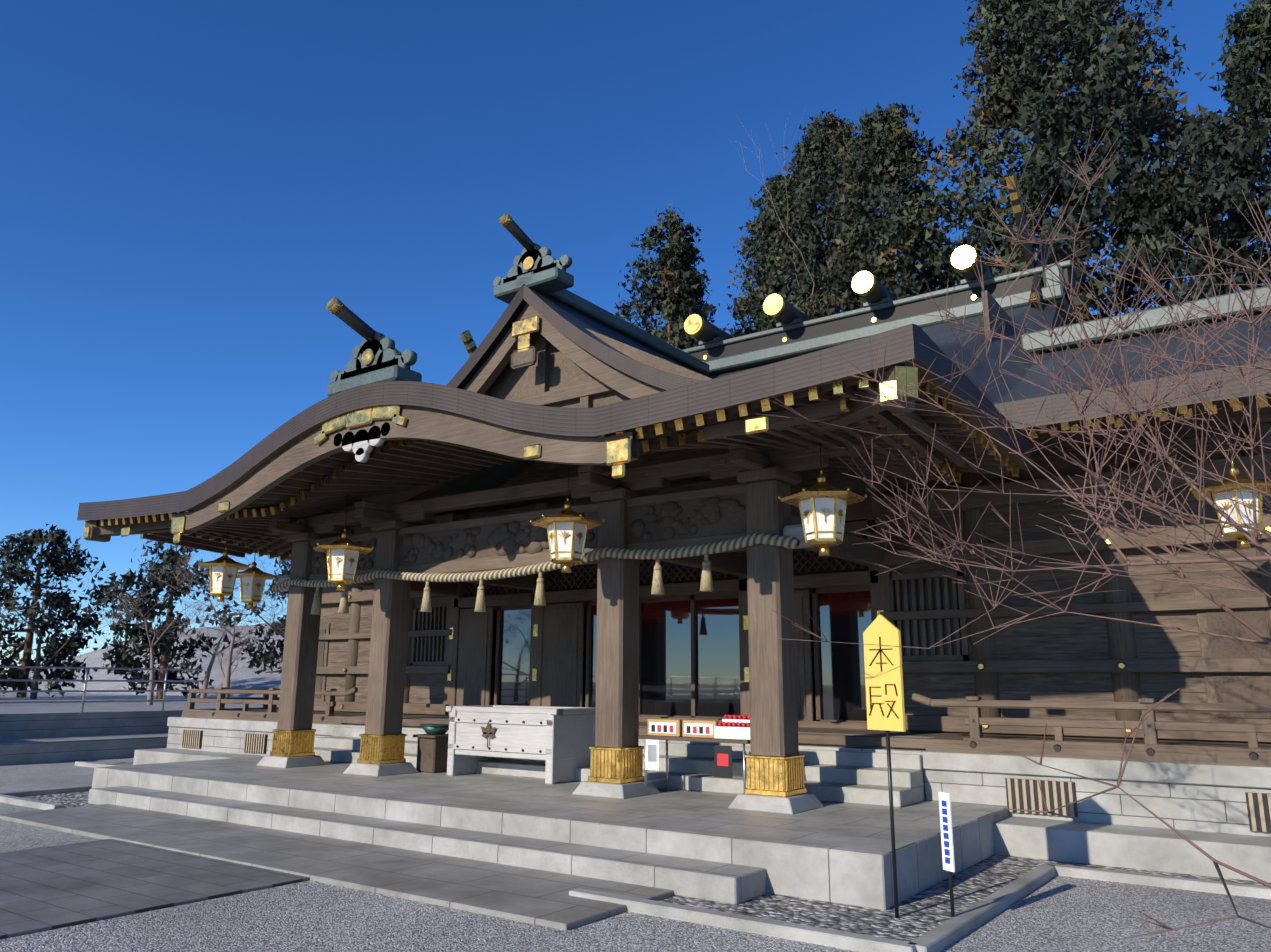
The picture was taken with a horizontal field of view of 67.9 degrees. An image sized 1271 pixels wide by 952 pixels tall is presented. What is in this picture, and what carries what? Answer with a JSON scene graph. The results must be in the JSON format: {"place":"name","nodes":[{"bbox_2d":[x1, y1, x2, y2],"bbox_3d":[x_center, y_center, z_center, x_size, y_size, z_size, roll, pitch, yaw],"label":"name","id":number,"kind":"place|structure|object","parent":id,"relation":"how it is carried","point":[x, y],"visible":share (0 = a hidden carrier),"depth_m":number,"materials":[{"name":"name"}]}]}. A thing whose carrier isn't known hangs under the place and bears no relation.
{"place":"outdoors","nodes":[
{"label":"outdoors","id":0,"kind":"place"},
{"bbox_2d":[0,622,284,696],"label":"mound","id":1,"kind":"object","parent":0,"point":[243,676],"visible":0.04,"depth_m":60.56,"materials":[{"name":"white snow"}]},
{"bbox_2d":[0,751,1270,951],"bbox_3d":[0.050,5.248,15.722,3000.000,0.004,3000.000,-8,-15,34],"label":"ground","id":2,"kind":"structure","parent":0,"point":[1056,913],"depth_m":7.11,"materials":[{"name":"grey gravel"}]},
{"bbox_2d":[0,666,278,764],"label":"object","id":3,"kind":"object","parent":2,"relation":"on","point":[44,727],"visible":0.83,"depth_m":22.79,"materials":[{"name":"stone"}]},
{"bbox_2d":[0,594,27,620],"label":"tree","id":4,"kind":"object","parent":3,"relation":"on","point":[10,608],"visible":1,"depth_m":31.68,"materials":[{"name":"brown"}]},
{"bbox_2d":[0,536,65,696],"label":"tree trunk","id":5,"kind":"object","parent":3,"relation":"on","point":[26,644],"visible":0.44,"depth_m":42.59,"materials":[{"name":"brown wood"}]},
{"bbox_2d":[0,524,121,697],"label":"tree","id":6,"kind":"object","parent":3,"relation":"on","point":[59,549],"visible":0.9,"depth_m":42.75,"materials":[{"name":"green plant"}]},
{"bbox_2d":[0,560,127,698],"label":"tree","id":7,"kind":"object","parent":3,"relation":"on","point":[34,686],"visible":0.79,"depth_m":38.33,"materials":[{"name":"brown"}]},
{"bbox_2d":[91,561,251,704],"bbox_3d":[-15.280,5.019,30.806,5.078,4.763,3.616,11,-16,-40],"label":"tree","id":8,"kind":"object","parent":3,"relation":"on","point":[150,694],"visible":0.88,"depth_m":30.60,"materials":[{"name":"brown"}]},
{"bbox_2d":[155,549,193,698],"bbox_3d":[-19.570,6.560,40.348,0.912,6.790,3.025,2,-13,-10],"label":"tree trunk","id":9,"kind":"object","parent":3,"relation":"on","point":[159,695],"visible":0.31,"depth_m":39.48,"materials":[{"name":"brown wood"}]},
{"bbox_2d":[89,540,267,698],"bbox_3d":[-19.976,6.139,40.082,6.720,7.109,7.162,-8,-15,34],"label":"tree","id":10,"kind":"object","parent":3,"relation":"on","point":[123,658],"visible":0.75,"depth_m":39.48,"materials":[{"name":"green plant"}]},
{"bbox_2d":[140,544,247,697],"bbox_3d":[-16.510,5.224,34.422,5.376,5.929,4.245,-8,-15,34],"label":"tree","id":11,"kind":"object","parent":3,"relation":"on","point":[226,676],"visible":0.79,"depth_m":34.84,"materials":[{"name":"brown"}]},
{"bbox_2d":[144,571,277,697],"bbox_3d":[-18.317,6.571,40.435,5.549,5.839,3.321,12,-17,-42],"label":"tree","id":12,"kind":"object","parent":3,"relation":"on","point":[206,681],"visible":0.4,"depth_m":39.91,"materials":[{"name":"brown"}]},
{"bbox_2d":[187,568,280,686],"bbox_3d":[-16.017,6.242,37.883,3.489,5.408,4.286,-8,-15,34],"label":"tree","id":13,"kind":"object","parent":3,"relation":"on","point":[233,631],"visible":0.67,"depth_m":37.98,"materials":[{"name":"brown"}]},
{"bbox_2d":[187,555,289,639],"bbox_3d":[-14.257,5.387,35.719,3.261,6.206,6.405,-4,-13,20],"label":"tree","id":14,"kind":"object","parent":3,"relation":"on","point":[276,630],"visible":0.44,"depth_m":35.43,"materials":[{"name":"brown"}]},
{"bbox_2d":[233,557,290,674],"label":"tree","id":15,"kind":"object","parent":3,"relation":"on","point":[268,657],"visible":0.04,"depth_m":43.21,"materials":[{"name":"green plant"}]},
{"bbox_2d":[0,804,673,938],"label":"apron","id":16,"kind":"object","parent":2,"relation":"on","point":[135,860],"visible":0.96,"depth_m":8.64,"materials":[{"name":"grey concrete"}]},
{"bbox_2d":[88,756,1009,910],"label":"platform","id":17,"kind":"structure","parent":2,"relation":"on","point":[708,846],"depth_m":9.73,"materials":[{"name":"stone"}]},
{"bbox_2d":[413,724,448,772],"bbox_3d":[-3.081,4.186,14.528,0.510,0.695,0.510,-8,-15,34],"label":"basin","id":18,"kind":"object","parent":17,"relation":"on","point":[432,751],"visible":0.92,"depth_m":14.37,"materials":[{"name":"brown metal"}]},
{"bbox_2d":[446,705,594,783],"bbox_3d":[-1.659,3.885,13.813,2.160,0.990,1.050,-8,-15,34],"label":"offering box","id":19,"kind":"object","parent":17,"relation":"on","point":[560,740],"visible":0.81,"depth_m":13.37,"materials":[{"name":"white wood"}]},
{"bbox_2d":[256,444,883,813],"bbox_3d":[-1.254,2.433,14.440,13.400,4.100,4.150,-8,-15,34],"label":"porch frame","id":20,"kind":"object","parent":17,"relation":"on","point":[632,508],"visible":0.88,"depth_m":12.16,"materials":[{"name":"brown wood"}]},
{"bbox_2d":[272,532,799,614],"bbox_3d":[-2.174,1.541,13.303,9.800,0.738,0.170,-8,-15,34],"label":"sacred rope","id":21,"kind":"object","parent":20,"relation":"attached to","point":[706,550],"visible":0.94,"depth_m":12.59,"materials":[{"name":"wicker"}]},
{"bbox_2d":[77,303,1063,557],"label":"roof","id":22,"kind":"structure","parent":20,"relation":"on","point":[429,411],"depth_m":10.74,"materials":[{"name":"brown wood"}]},
{"bbox_2d":[326,297,421,396],"bbox_3d":[-3.366,-1.592,12.239,1.209,1.067,1.279,3,-13,-12],"label":"roof ornament","id":23,"kind":"object","parent":22,"relation":"on","point":[378,356],"visible":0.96,"depth_m":12.00,"materials":[{"name":"teal"}]},
{"bbox_2d":[83,380,914,542],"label":"roof metal fittings","id":24,"kind":"object","parent":22,"relation":"attached to","point":[618,453],"visible":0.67,"depth_m":11.68,"materials":[{"name":"gold metal"}]},
{"bbox_2d":[429,272,710,494],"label":"roof gable","id":25,"kind":"structure","parent":22,"relation":"on","point":[565,348],"depth_m":14.88,"materials":[{"name":"brown wood"}]},
{"bbox_2d":[493,213,573,303],"bbox_3d":[-1.630,-3.446,15.134,1.209,1.067,1.279,3,-13,-12],"label":"roof ridge ornament","id":26,"kind":"object","parent":25,"relation":"on","point":[550,275],"visible":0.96,"depth_m":14.90,"materials":[{"name":"teal"}]},
{"bbox_2d":[84,365,1270,560],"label":"rafters","id":27,"kind":"object","parent":22,"relation":"attached to","point":[392,466],"visible":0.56,"depth_m":10.71,"materials":[{"name":"brown wood"}]},
{"bbox_2d":[198,531,250,601],"bbox_3d":[-7.045,1.481,16.191,0.819,1.339,0.940,-8,-15,34],"label":"lantern","id":28,"kind":"object","parent":27,"relation":"hanging from","point":[224,568],"visible":1,"depth_m":15.97,"materials":[{"name":"gold metal"}]},
{"bbox_2d":[237,553,276,608],"bbox_3d":[-7.167,1.959,17.681,0.819,1.042,0.940,-8,-15,34],"label":"lantern","id":29,"kind":"object","parent":27,"relation":"hanging from","point":[253,578],"visible":0.88,"depth_m":17.49,"materials":[{"name":"gold metal"}]},
{"bbox_2d":[313,493,373,590],"bbox_3d":[-4.346,0.975,14.092,0.819,1.456,0.940,-8,-15,34],"label":"lantern","id":30,"kind":"object","parent":27,"relation":"hanging from","point":[344,552],"visible":1,"depth_m":13.86,"materials":[{"name":"gold metal"}]},
{"bbox_2d":[530,464,604,572],"bbox_3d":[-0.839,0.459,11.658,0.819,1.456,0.940,-8,-15,34],"label":"lantern","id":31,"kind":"object","parent":27,"relation":"hanging from","point":[567,527],"visible":1,"depth_m":11.43,"materials":[{"name":"gold metal"}]},
{"bbox_2d":[778,442,866,555],"bbox_3d":[1.985,0.162,10.048,0.819,1.376,0.940,-8,-15,34],"label":"lantern","id":32,"kind":"object","parent":27,"relation":"hanging from","point":[821,504],"visible":0.98,"depth_m":9.83,"materials":[{"name":"gold metal"}]},
{"bbox_2d":[1189,414,1270,548],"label":"lantern","id":33,"kind":"object","parent":27,"relation":"hanging from","point":[1225,504],"visible":0.79,"depth_m":9.74,"materials":[{"name":"gold metal"}]},
{"bbox_2d":[460,172,1078,375],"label":"ridge","id":34,"kind":"structure","parent":22,"relation":"on","point":[796,332],"depth_m":17.31,"materials":[{"name":"teal"}]},
{"bbox_2d":[638,715,749,792],"bbox_3d":[0.827,3.408,11.535,1.550,0.972,0.619,-8,-15,34],"label":"display table","id":35,"kind":"object","parent":17,"relation":"on","point":[731,729],"visible":0.88,"depth_m":11.39,"materials":[{"name":"white wood"}]},
{"bbox_2d":[0,761,1270,951],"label":"kerbs","id":36,"kind":"structure","parent":2,"relation":"on","point":[945,934],"depth_m":7.36,"materials":[{"name":"concrete"}]},
{"bbox_2d":[614,203,719,349],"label":"tree","id":37,"kind":"object","parent":2,"relation":"on","point":[683,251],"visible":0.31,"depth_m":44.20,"materials":[{"name":"green plant"}]},
{"bbox_2d":[656,236,680,341],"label":"tree trunk","id":38,"kind":"object","parent":2,"relation":"on","point":[668,332],"visible":0.15,"depth_m":44.34,"materials":[{"name":"brown wood"}]},
{"bbox_2d":[636,264,714,345],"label":"tree","id":39,"kind":"object","parent":2,"relation":"on","point":[695,302],"visible":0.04,"depth_m":53.03,"materials":[{"name":"green plant"}]},
{"bbox_2d":[133,716,1270,882],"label":"stone base","id":40,"kind":"object","parent":2,"relation":"on","point":[1219,800],"visible":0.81,"depth_m":10.41,"materials":[{"name":"stone"}]},
{"bbox_2d":[182,687,1270,766],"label":"veranda","id":41,"kind":"object","parent":40,"relation":"on","point":[1150,746],"visible":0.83,"depth_m":10.89,"materials":[{"name":"brown wood"}]},
{"bbox_2d":[313,290,1270,742],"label":"walls","id":42,"kind":"structure","parent":40,"relation":"on","point":[513,646],"depth_m":13.28,"materials":[{"name":"brown wood"}]},
{"bbox_2d":[993,286,1270,427],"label":"wing roof","id":43,"kind":"structure","parent":42,"relation":"on","point":[1035,395],"depth_m":11.86,"materials":[{"name":"grey metal"}]},
{"bbox_2d":[723,170,845,336],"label":"tree","id":44,"kind":"object","parent":2,"relation":"on","point":[765,225],"visible":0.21,"depth_m":54.14,"materials":[{"name":"green plant"}]},
{"bbox_2d":[734,113,863,308],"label":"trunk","id":45,"kind":"object","parent":2,"relation":"on","point":[788,211],"visible":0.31,"depth_m":44.71,"materials":[{"name":"brown"}]},
{"bbox_2d":[720,109,902,336],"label":"tree","id":46,"kind":"object","parent":2,"relation":"on","point":[815,145],"visible":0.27,"depth_m":48.19,"materials":[{"name":"green plant"}]},
{"bbox_2d":[815,129,832,312],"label":"tree trunk","id":47,"kind":"object","parent":2,"relation":"on","point":[830,251],"visible":0.06,"depth_m":48.69,"materials":[{"name":"brown wood"}]},
{"bbox_2d":[794,102,964,318],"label":"tree","id":48,"kind":"object","parent":2,"relation":"on","point":[887,141],"visible":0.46,"depth_m":40.80,"materials":[{"name":"green plant"}]},
{"bbox_2d":[866,187,909,295],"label":"tree trunk","id":49,"kind":"object","parent":2,"relation":"on","point":[888,265],"visible":0.04,"depth_m":40.81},
{"bbox_2d":[863,615,954,917],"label":"signs","id":50,"kind":"object","parent":2,"relation":"on","point":[884,689],"visible":1,"depth_m":7.56,"materials":[{"name":"yellow wood"}]},
{"bbox_2d":[758,116,1270,648],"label":"cherry","id":51,"kind":"object","parent":2,"relation":"on","point":[1208,500],"visible":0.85,"depth_m":6.91,"materials":[{"name":"brown plant"}]},
{"bbox_2d":[831,249,1270,584],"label":"cherry","id":52,"kind":"object","parent":2,"relation":"on","point":[1208,560],"visible":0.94,"depth_m":6.44,"materials":[{"name":"brown plant"}]},
{"bbox_2d":[1003,17,1108,321],"bbox_3d":[17.273,-7.146,36.996,8.608,33.507,8.338,-8,-15,34],"label":"tree trunk","id":53,"kind":"object","parent":2,"relation":"on","point":[1086,316],"visible":0.04,"depth_m":38.23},
{"bbox_2d":[859,0,1270,324],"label":"tree","id":54,"kind":"object","parent":2,"relation":"on","point":[1145,199],"visible":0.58,"depth_m":35.84,"materials":[{"name":"green plant"}]},
{"bbox_2d":[954,198,1270,643],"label":"cherry","id":55,"kind":"object","parent":2,"relation":"on","point":[1228,326],"visible":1,"depth_m":5.17,"materials":[{"name":"brown plant"}]},
{"bbox_2d":[993,688,1270,937],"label":"cherry","id":56,"kind":"object","parent":2,"relation":"on","point":[1215,861],"visible":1,"depth_m":3.50,"materials":[{"name":"brown"}]},
{"bbox_2d":[1154,0,1270,307],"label":"tree","id":57,"kind":"object","parent":2,"relation":"on","point":[1237,147],"visible":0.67,"depth_m":29.78,"materials":[{"name":"green plant"}]},
{"bbox_2d":[1252,55,1270,254],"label":"tree","id":58,"kind":"object","parent":2,"relation":"on","point":[1266,59],"visible":0.1,"depth_m":31.14,"materials":[{"name":"green plant"}]},
{"bbox_2d":[0,0,1270,673],"label":"sky","id":59,"kind":"structure","parent":0,"point":[188,188],"materials":[{"name":"blue"}]}
]}

